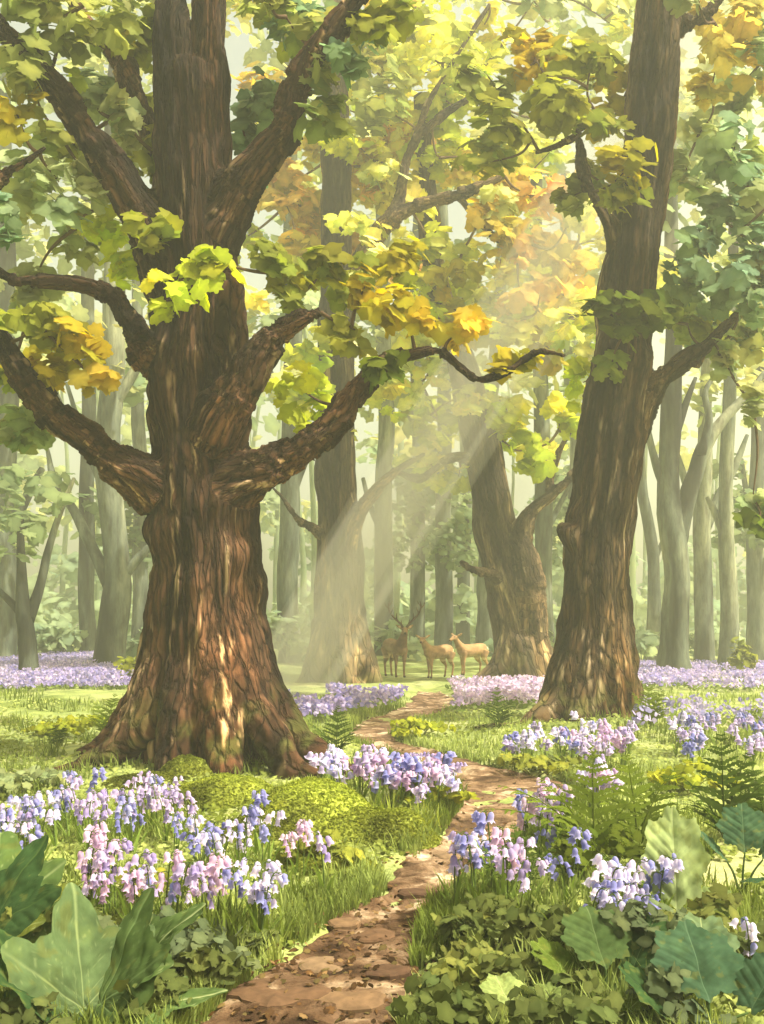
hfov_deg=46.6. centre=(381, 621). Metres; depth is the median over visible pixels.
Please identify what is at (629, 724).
bluebell
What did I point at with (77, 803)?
bluebell
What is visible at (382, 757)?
bluebell
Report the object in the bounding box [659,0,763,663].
misty tree
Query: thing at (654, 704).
fern
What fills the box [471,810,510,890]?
bluebell
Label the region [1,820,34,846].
bluebell
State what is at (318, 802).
moss mound
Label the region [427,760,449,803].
bluebell
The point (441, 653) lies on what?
hind
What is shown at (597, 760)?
bluebell
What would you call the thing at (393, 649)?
stag
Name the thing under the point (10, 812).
bluebell
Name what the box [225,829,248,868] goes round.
bluebell
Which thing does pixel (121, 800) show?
bluebell
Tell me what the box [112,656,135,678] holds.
bush
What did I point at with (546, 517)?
misty tree
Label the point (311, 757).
bluebell
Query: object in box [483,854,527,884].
bluebell
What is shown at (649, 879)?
bluebell
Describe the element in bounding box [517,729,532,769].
bluebell
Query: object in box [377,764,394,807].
bluebell
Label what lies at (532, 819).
bluebell
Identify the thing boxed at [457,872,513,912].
grass tuft
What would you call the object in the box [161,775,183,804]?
bluebell
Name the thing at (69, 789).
bluebell
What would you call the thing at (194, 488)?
oak tree
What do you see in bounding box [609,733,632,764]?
bluebell
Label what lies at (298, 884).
grass tuft
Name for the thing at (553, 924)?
leafy plant
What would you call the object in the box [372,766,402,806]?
bluebell
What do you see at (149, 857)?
bluebell
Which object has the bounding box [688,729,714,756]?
bluebell
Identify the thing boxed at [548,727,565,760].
bluebell
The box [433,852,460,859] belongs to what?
flat stone
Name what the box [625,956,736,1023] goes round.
leafy plant
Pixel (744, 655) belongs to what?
bush
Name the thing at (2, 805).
bluebell
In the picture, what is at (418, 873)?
path
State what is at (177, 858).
bluebell
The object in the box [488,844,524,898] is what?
bluebell
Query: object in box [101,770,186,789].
moss mound
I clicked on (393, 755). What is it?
bluebell
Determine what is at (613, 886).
bluebell
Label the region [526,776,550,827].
bluebell
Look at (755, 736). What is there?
bluebell
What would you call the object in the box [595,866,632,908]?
bluebell
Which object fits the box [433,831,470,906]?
bluebell
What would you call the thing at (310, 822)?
bluebell
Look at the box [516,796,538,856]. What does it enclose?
bluebell
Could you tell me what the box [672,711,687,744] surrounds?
bluebell
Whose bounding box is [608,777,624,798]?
bluebell
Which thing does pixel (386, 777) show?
bluebell
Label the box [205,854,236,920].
bluebell
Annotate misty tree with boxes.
[0,2,96,657]
[0,463,78,670]
[17,0,233,662]
[44,0,151,651]
[75,280,151,645]
[147,0,374,663]
[302,55,470,655]
[392,205,478,645]
[392,217,463,650]
[392,436,563,647]
[444,0,621,647]
[450,0,619,656]
[532,171,577,585]
[564,0,738,659]
[590,0,763,673]
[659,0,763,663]
[677,0,763,669]
[711,144,763,659]
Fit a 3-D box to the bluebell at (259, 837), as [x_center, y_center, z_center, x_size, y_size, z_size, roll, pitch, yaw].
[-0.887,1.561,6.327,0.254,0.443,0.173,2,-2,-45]
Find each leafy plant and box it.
[0,764,88,794]
[0,897,105,933]
[0,991,74,1023]
[20,714,107,735]
[98,905,202,959]
[113,968,192,1023]
[115,865,200,897]
[165,946,262,987]
[170,918,261,974]
[227,928,279,954]
[275,827,364,863]
[385,971,509,1023]
[390,716,455,737]
[394,784,480,804]
[419,950,505,993]
[430,909,492,936]
[435,891,550,947]
[440,932,508,982]
[477,944,609,997]
[497,752,582,776]
[504,984,624,1023]
[507,902,577,951]
[548,822,645,878]
[599,897,686,961]
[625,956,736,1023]
[647,756,740,793]
[659,882,743,933]
[728,920,763,959]
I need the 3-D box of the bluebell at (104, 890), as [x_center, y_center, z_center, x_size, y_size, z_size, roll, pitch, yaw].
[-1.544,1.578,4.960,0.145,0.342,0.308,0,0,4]
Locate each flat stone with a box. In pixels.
[226,977,333,1006]
[299,956,342,973]
[319,989,386,1013]
[328,917,360,929]
[352,928,394,943]
[364,964,411,982]
[397,888,430,899]
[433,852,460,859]
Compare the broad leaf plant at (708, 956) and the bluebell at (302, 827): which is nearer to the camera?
the broad leaf plant at (708, 956)
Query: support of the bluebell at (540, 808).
on the ground at (416, 678)
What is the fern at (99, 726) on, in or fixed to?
on the ground at (416, 678)
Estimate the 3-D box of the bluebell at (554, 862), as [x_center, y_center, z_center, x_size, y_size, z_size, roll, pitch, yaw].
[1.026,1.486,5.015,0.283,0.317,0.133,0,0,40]
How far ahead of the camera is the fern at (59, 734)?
12.24 m
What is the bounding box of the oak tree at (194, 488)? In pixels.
[0,0,565,779]
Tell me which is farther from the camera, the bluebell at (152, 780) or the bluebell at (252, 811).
the bluebell at (152, 780)
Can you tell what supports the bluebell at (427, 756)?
on the ground at (416, 678)
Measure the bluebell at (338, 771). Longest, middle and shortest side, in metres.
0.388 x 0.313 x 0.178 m
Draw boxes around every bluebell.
[0,803,16,832]
[0,807,17,832]
[0,813,22,838]
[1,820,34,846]
[6,794,49,839]
[15,796,41,841]
[15,809,33,840]
[15,821,33,838]
[17,795,40,841]
[19,830,43,848]
[23,806,44,847]
[34,790,60,850]
[34,808,63,859]
[50,790,66,833]
[52,789,69,838]
[59,789,75,831]
[60,770,76,816]
[60,775,84,824]
[60,786,83,838]
[65,798,91,840]
[70,789,107,849]
[75,802,95,844]
[75,828,105,895]
[77,766,107,823]
[79,808,112,837]
[80,855,108,902]
[82,838,132,915]
[82,872,106,906]
[84,821,108,890]
[84,847,114,906]
[85,876,118,914]
[86,793,101,824]
[87,788,115,836]
[88,852,122,914]
[95,838,123,910]
[106,849,158,918]
[108,788,127,834]
[111,788,149,852]
[114,803,137,861]
[114,876,157,912]
[115,795,143,854]
[117,868,144,917]
[119,814,151,847]
[123,776,142,809]
[126,792,145,828]
[134,770,152,806]
[135,773,156,804]
[136,783,150,817]
[136,786,152,828]
[136,864,165,914]
[140,775,164,825]
[142,784,164,831]
[142,883,171,913]
[144,785,164,832]
[150,796,172,845]
[154,861,206,926]
[157,849,185,912]
[159,798,186,849]
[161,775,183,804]
[162,787,197,833]
[163,783,181,815]
[166,813,186,849]
[166,861,198,912]
[172,790,207,842]
[177,831,207,865]
[180,814,213,864]
[182,860,232,919]
[182,867,204,916]
[186,804,203,844]
[186,826,224,861]
[187,852,224,902]
[188,876,214,919]
[195,874,215,917]
[196,829,225,878]
[202,820,225,859]
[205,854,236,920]
[210,818,238,852]
[221,867,246,931]
[225,804,260,878]
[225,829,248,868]
[232,822,253,856]
[233,856,273,915]
[235,869,289,932]
[241,878,270,930]
[243,789,269,855]
[243,808,273,859]
[244,816,263,854]
[245,859,281,927]
[252,878,287,949]
[260,809,285,871]
[279,831,298,884]
[281,820,310,878]
[295,819,315,875]
[304,751,328,777]
[304,831,336,894]
[318,743,335,777]
[318,752,334,779]
[319,751,346,781]
[327,764,350,782]
[328,761,358,788]
[332,751,348,770]
[339,755,361,791]
[348,763,368,794]
[353,751,373,797]
[356,768,374,803]
[360,745,372,758]
[361,744,381,752]
[368,752,389,794]
[369,754,380,766]
[370,768,396,806]
[371,747,388,766]
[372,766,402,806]
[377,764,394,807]
[387,751,419,763]
[387,778,402,799]
[389,761,402,792]
[391,770,415,805]
[393,763,410,800]
[397,761,409,797]
[399,756,428,805]
[406,773,424,805]
[406,783,429,812]
[408,762,430,803]
[409,752,425,762]
[416,773,432,805]
[417,752,435,788]
[422,762,435,783]
[422,766,441,806]
[426,751,456,786]
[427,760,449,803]
[431,753,444,768]
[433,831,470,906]
[436,764,453,803]
[436,771,455,802]
[443,777,461,806]
[446,847,482,892]
[449,761,467,776]
[453,833,493,893]
[455,840,493,897]
[460,839,491,880]
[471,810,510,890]
[471,827,489,878]
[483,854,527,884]
[486,826,537,898]
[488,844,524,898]
[495,836,545,907]
[495,838,522,895]
[496,734,519,766]
[502,740,522,755]
[509,731,536,753]
[510,743,522,754]
[511,798,530,834]
[512,788,529,833]
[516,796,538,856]
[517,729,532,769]
[518,731,535,755]
[518,857,549,901]
[520,731,541,751]
[520,803,538,848]
[524,740,536,755]
[525,724,547,750]
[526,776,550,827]
[526,792,555,830]
[528,807,550,844]
[528,827,556,857]
[530,721,541,752]
[533,788,547,827]
[537,796,561,851]
[538,785,566,842]
[539,739,553,755]
[544,853,582,903]
[548,726,569,754]
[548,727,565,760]
[549,782,584,832]
[553,788,573,839]
[554,729,570,755]
[559,727,580,754]
[559,740,580,765]
[566,736,575,756]
[567,826,591,896]
[569,711,585,731]
[570,729,585,738]
[572,735,595,766]
[573,853,623,909]
[574,742,586,757]
[576,770,592,796]
[579,726,595,761]
[579,747,590,766]
[580,757,605,806]
[581,779,610,803]
[583,877,607,909]
[583,887,612,907]
[586,720,597,745]
[587,735,595,758]
[591,742,604,759]
[591,769,612,803]
[592,741,608,760]
[592,746,614,762]
[595,734,611,753]
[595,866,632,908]
[596,861,638,899]
[597,718,608,731]
[597,720,610,734]
[598,725,613,757]
[599,734,613,758]
[600,879,627,908]
[603,892,625,910]
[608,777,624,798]
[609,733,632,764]
[610,768,627,797]
[611,729,622,757]
[615,883,637,906]
[617,857,656,903]
[620,728,633,753]
[621,732,638,768]
[622,862,650,903]
[625,720,634,734]
[627,894,659,914]
[628,724,638,752]
[637,853,675,885]
[642,855,695,910]
[643,870,672,884]
[645,857,668,891]
[667,720,681,756]
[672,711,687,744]
[676,727,691,741]
[676,730,690,749]
[680,742,697,764]
[681,732,706,762]
[682,715,698,740]
[686,723,702,739]
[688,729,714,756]
[688,732,708,757]
[696,715,708,732]
[703,712,720,735]
[708,715,720,744]
[725,725,741,761]
[727,718,746,742]
[729,916,758,957]
[736,712,752,737]
[738,738,754,758]
[741,741,763,769]
[742,736,763,761]
[746,715,761,746]
[749,721,763,737]
[749,732,762,752]
[754,733,763,762]
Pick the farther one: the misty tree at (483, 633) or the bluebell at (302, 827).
the misty tree at (483, 633)
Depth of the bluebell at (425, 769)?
7.79 m
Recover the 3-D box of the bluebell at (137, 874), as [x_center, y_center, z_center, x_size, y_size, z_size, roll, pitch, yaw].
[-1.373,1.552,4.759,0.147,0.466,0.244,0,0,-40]
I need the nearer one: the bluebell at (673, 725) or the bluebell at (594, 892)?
the bluebell at (594, 892)
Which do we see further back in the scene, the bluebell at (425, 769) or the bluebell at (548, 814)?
the bluebell at (425, 769)
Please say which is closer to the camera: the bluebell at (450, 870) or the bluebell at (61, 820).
the bluebell at (450, 870)
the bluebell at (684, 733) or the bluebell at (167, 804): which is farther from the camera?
the bluebell at (684, 733)
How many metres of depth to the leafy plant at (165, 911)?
4.46 m
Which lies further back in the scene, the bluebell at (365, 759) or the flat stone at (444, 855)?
the bluebell at (365, 759)
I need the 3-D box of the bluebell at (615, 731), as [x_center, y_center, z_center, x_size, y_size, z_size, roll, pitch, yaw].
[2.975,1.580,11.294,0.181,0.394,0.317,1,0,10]
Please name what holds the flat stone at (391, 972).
on the path
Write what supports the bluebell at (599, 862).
on the ground at (416, 678)
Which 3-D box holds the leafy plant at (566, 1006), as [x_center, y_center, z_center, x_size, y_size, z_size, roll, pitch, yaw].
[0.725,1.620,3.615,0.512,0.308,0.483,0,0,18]
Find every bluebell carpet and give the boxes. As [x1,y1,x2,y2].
[0,649,133,691]
[288,682,408,721]
[445,674,544,711]
[628,692,763,733]
[638,659,763,691]
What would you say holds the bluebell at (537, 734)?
on the ground at (416, 678)
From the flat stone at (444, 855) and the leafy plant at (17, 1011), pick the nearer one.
the leafy plant at (17, 1011)
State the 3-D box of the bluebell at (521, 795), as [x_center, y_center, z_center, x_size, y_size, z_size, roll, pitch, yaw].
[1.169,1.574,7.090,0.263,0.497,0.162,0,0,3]
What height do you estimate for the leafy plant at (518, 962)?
0.280 m
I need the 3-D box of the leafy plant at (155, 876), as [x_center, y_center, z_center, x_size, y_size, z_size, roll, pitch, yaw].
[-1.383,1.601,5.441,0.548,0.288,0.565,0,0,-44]
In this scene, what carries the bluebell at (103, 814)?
on the ground at (416, 678)
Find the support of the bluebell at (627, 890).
on the ground at (416, 678)
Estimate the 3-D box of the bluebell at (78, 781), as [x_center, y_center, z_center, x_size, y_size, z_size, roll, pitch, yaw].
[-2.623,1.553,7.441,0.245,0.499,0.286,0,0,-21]
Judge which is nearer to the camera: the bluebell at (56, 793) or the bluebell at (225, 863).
the bluebell at (225, 863)
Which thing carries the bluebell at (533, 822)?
on the ground at (416, 678)
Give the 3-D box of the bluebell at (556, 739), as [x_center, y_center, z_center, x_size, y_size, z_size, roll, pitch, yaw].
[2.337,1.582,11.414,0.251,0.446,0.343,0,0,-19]
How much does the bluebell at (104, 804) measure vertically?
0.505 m
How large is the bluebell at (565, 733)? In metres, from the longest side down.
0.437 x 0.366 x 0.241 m
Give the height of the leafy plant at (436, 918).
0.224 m
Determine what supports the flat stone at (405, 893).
on the path
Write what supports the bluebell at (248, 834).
on the ground at (416, 678)
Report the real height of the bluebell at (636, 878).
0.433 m
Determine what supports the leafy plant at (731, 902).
on the ground at (416, 678)
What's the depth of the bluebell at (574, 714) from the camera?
12.16 m
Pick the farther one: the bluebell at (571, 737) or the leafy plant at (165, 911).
the bluebell at (571, 737)
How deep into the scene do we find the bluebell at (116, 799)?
7.11 m
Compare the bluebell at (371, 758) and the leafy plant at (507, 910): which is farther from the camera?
the bluebell at (371, 758)
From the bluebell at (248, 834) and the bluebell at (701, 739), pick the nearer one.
the bluebell at (248, 834)
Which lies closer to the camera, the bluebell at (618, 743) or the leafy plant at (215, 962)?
the leafy plant at (215, 962)
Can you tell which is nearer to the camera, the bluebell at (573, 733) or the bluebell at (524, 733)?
the bluebell at (524, 733)
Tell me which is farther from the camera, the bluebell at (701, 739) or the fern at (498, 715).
the fern at (498, 715)
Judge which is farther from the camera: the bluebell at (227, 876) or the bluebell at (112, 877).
the bluebell at (112, 877)
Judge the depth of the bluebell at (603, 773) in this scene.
8.00 m
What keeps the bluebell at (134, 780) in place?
on the ground at (416, 678)
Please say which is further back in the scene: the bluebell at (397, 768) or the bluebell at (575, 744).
the bluebell at (575, 744)
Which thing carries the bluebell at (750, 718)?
on the ground at (416, 678)
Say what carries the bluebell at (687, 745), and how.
on the ground at (416, 678)
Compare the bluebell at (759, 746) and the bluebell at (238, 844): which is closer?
the bluebell at (238, 844)
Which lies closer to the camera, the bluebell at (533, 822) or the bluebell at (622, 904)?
the bluebell at (622, 904)
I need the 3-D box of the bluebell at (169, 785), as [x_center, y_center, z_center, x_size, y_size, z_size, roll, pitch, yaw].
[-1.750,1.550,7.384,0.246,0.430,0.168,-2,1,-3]
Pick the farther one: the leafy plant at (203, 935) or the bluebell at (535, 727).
the bluebell at (535, 727)
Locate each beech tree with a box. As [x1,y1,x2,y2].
[226,0,602,683]
[351,0,678,683]
[448,0,763,727]
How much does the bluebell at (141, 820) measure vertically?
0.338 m
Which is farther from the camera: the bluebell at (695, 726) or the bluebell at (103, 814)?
the bluebell at (695, 726)
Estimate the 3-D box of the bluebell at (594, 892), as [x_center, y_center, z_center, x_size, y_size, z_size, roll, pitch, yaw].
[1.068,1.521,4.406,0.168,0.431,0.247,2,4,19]
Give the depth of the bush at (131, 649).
35.62 m
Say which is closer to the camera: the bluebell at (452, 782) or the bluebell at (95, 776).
the bluebell at (95, 776)
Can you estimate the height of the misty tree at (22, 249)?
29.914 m
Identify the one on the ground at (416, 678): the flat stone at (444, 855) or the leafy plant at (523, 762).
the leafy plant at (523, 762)
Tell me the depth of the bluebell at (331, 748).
9.02 m
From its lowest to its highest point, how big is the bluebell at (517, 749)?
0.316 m
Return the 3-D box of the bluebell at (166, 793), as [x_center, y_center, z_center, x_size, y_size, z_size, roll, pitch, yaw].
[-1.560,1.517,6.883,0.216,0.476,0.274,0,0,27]
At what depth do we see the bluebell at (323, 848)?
5.49 m
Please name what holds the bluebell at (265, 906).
on the ground at (416, 678)
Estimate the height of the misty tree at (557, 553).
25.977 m
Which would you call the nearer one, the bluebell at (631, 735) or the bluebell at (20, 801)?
the bluebell at (20, 801)
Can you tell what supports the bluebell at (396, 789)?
on the ground at (416, 678)
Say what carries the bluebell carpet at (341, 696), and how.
on the ground at (416, 678)
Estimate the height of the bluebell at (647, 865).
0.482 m
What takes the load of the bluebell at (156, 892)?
on the ground at (416, 678)
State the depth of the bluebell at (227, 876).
4.81 m
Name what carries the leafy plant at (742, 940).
on the ground at (416, 678)
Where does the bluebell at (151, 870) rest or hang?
on the ground at (416, 678)
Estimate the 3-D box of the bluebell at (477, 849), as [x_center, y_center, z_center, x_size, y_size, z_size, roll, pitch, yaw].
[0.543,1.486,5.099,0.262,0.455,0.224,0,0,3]
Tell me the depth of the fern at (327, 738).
11.23 m
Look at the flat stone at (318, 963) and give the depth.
4.56 m
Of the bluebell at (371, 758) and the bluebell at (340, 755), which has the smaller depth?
the bluebell at (371, 758)
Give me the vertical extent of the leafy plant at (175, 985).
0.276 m
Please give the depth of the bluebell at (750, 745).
10.66 m
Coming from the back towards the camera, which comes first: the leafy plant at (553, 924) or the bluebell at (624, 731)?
the bluebell at (624, 731)
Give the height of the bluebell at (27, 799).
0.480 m
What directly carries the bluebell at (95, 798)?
on the ground at (416, 678)
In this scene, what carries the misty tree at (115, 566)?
on the ground at (416, 678)
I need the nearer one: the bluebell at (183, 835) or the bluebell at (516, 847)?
the bluebell at (516, 847)
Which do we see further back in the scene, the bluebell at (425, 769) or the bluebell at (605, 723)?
the bluebell at (605, 723)
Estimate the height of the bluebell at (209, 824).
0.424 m
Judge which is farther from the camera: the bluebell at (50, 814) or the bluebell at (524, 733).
the bluebell at (524, 733)
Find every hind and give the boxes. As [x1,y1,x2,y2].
[416,635,455,677]
[449,633,488,674]
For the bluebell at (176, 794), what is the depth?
6.66 m
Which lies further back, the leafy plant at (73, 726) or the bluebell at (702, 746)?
the leafy plant at (73, 726)
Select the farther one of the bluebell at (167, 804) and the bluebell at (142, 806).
the bluebell at (142, 806)
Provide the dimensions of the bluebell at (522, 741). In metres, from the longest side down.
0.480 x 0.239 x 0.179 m
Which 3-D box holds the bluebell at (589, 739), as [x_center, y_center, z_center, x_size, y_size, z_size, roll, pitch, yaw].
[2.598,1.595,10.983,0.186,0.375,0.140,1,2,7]
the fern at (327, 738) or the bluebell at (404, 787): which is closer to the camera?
the bluebell at (404, 787)
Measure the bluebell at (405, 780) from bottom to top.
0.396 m
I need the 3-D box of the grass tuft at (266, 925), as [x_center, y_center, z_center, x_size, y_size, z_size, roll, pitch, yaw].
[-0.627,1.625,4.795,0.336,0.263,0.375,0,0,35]
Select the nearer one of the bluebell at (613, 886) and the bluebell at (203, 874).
the bluebell at (613, 886)
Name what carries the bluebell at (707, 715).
on the ground at (416, 678)
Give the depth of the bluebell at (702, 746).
11.06 m
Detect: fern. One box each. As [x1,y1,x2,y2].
[43,725,70,747]
[79,694,119,730]
[308,706,364,749]
[458,825,555,888]
[472,687,527,728]
[479,751,650,853]
[584,754,700,844]
[632,682,675,726]
[679,734,763,837]
[718,761,763,812]
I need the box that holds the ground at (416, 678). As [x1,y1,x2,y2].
[0,632,763,1021]
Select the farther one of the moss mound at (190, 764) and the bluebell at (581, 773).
the moss mound at (190, 764)
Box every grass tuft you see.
[38,742,61,757]
[174,882,285,949]
[182,885,245,950]
[236,901,306,945]
[278,864,334,902]
[364,789,395,808]
[402,798,441,831]
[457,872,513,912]
[498,876,577,945]
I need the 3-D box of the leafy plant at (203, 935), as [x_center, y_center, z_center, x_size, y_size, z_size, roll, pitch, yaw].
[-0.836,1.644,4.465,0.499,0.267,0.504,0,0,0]
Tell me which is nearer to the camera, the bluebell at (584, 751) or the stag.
the bluebell at (584, 751)
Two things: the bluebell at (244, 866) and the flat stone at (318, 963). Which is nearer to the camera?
the flat stone at (318, 963)
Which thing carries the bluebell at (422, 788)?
on the ground at (416, 678)
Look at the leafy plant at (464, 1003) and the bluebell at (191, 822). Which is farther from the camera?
the bluebell at (191, 822)
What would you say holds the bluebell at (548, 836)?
on the ground at (416, 678)
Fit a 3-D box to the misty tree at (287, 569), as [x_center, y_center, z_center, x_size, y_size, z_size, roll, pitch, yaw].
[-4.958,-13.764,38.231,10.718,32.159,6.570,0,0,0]
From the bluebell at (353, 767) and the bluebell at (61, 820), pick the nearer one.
the bluebell at (61, 820)
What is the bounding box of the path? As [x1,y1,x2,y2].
[202,691,570,1023]
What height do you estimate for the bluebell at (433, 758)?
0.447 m
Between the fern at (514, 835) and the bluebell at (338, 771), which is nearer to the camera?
the fern at (514, 835)
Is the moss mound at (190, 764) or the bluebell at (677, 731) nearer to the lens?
the moss mound at (190, 764)
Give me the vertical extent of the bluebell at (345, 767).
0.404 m
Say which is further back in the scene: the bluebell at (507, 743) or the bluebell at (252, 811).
the bluebell at (507, 743)
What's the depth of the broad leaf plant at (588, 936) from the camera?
4.08 m
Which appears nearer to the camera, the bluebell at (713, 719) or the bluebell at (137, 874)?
the bluebell at (137, 874)
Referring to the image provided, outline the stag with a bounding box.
[381,601,424,677]
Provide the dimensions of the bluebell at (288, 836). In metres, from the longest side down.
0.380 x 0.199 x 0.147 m
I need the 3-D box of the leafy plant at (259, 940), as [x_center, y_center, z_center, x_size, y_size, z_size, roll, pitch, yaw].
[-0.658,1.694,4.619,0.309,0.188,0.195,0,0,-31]
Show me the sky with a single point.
(236, 47)
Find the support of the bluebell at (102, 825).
on the ground at (416, 678)
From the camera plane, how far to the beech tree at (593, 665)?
14.51 m
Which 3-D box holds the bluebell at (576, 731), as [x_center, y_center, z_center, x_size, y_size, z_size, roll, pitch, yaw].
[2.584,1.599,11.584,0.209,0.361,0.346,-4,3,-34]
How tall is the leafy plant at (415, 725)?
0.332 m
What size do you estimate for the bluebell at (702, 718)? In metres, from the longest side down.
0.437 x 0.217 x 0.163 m
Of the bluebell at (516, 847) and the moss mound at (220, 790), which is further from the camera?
the moss mound at (220, 790)
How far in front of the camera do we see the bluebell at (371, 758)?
8.76 m
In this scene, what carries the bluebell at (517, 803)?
on the ground at (416, 678)
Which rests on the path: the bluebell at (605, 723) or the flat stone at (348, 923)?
the flat stone at (348, 923)
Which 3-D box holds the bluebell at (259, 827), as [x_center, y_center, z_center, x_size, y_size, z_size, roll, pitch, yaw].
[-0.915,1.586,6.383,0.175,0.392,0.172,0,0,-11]
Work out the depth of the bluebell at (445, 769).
7.89 m
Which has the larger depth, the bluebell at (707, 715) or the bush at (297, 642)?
the bush at (297, 642)
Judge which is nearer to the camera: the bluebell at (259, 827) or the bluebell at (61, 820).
the bluebell at (259, 827)
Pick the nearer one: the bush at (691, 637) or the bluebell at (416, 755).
the bluebell at (416, 755)
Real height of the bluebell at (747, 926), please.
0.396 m
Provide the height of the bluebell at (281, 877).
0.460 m
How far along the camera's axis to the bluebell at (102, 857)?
4.96 m
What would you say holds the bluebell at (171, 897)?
on the ground at (416, 678)
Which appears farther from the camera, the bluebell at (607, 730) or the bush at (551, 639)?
the bush at (551, 639)
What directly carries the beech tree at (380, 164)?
on the ground at (416, 678)
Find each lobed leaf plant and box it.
[0,831,84,957]
[0,882,227,1023]
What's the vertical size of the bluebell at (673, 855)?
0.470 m
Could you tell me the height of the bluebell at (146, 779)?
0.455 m
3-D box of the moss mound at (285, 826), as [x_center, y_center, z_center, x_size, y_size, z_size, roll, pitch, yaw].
[-0.875,1.655,7.117,1.030,0.243,0.637,0,0,0]
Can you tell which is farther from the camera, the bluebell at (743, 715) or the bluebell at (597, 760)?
the bluebell at (743, 715)
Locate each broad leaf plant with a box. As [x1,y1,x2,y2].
[479,972,561,1018]
[530,905,666,1011]
[618,912,763,1023]
[634,806,730,917]
[700,802,763,894]
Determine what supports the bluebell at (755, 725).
on the ground at (416, 678)
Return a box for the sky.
[0,0,763,631]
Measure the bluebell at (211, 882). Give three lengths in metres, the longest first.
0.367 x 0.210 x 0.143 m
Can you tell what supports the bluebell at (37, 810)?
on the ground at (416, 678)
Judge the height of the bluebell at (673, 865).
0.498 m
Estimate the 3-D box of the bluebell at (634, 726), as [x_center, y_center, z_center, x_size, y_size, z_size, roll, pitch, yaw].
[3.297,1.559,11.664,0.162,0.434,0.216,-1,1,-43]
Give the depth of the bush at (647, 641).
37.39 m
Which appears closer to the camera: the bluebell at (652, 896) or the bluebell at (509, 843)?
the bluebell at (652, 896)
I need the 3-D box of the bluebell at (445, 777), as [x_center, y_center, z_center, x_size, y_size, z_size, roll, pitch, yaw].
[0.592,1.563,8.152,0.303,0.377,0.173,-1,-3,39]
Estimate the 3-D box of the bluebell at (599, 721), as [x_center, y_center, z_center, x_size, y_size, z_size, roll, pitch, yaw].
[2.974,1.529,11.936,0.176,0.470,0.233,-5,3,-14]
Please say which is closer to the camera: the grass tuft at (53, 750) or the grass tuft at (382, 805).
the grass tuft at (382, 805)
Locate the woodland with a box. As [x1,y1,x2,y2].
[16,225,750,648]
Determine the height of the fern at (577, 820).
0.786 m
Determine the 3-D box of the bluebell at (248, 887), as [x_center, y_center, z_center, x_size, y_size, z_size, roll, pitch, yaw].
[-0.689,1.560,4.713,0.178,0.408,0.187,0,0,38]
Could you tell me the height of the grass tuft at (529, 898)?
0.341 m
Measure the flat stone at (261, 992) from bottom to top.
0.072 m
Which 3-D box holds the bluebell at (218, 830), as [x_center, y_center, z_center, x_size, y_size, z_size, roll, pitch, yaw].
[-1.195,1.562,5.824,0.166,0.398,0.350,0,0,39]
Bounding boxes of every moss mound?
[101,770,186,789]
[160,753,213,779]
[161,772,273,811]
[220,813,322,847]
[236,776,370,828]
[280,849,383,876]
[322,806,443,849]
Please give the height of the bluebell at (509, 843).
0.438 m
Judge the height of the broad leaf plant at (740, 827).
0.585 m
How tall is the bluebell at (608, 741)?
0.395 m
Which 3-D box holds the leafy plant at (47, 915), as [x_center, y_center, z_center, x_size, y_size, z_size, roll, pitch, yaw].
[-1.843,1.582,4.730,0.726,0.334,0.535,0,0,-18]
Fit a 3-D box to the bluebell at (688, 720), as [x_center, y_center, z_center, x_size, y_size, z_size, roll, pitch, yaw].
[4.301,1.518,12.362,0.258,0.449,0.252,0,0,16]
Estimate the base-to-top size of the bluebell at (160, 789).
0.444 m
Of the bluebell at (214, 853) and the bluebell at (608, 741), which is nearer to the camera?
the bluebell at (214, 853)
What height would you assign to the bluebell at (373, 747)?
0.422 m
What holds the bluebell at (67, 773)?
on the ground at (416, 678)
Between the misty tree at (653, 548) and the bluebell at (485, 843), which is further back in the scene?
the misty tree at (653, 548)
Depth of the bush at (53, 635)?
38.28 m
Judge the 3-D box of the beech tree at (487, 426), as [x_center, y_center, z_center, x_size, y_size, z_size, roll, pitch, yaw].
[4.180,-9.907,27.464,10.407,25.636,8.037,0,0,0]
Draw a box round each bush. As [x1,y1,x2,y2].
[34,616,88,652]
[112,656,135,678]
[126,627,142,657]
[269,610,309,662]
[369,619,423,660]
[483,638,493,656]
[549,628,555,646]
[635,624,659,659]
[689,622,739,656]
[727,636,759,670]
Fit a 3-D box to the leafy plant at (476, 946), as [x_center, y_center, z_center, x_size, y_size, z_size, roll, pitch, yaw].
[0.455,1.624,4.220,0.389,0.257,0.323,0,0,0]
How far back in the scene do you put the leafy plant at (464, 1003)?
3.68 m
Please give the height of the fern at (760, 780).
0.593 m
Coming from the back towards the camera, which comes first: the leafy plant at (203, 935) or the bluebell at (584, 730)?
the bluebell at (584, 730)
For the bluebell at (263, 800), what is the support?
on the ground at (416, 678)
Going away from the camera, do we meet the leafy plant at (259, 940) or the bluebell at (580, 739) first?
the leafy plant at (259, 940)
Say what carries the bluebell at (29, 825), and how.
on the ground at (416, 678)
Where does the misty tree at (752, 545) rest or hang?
on the ground at (416, 678)
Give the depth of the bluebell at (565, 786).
6.65 m
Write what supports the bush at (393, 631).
on the ground at (416, 678)
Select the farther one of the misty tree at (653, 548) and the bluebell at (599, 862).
the misty tree at (653, 548)
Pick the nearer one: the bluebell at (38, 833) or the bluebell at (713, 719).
the bluebell at (38, 833)
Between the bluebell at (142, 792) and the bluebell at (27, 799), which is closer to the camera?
the bluebell at (27, 799)

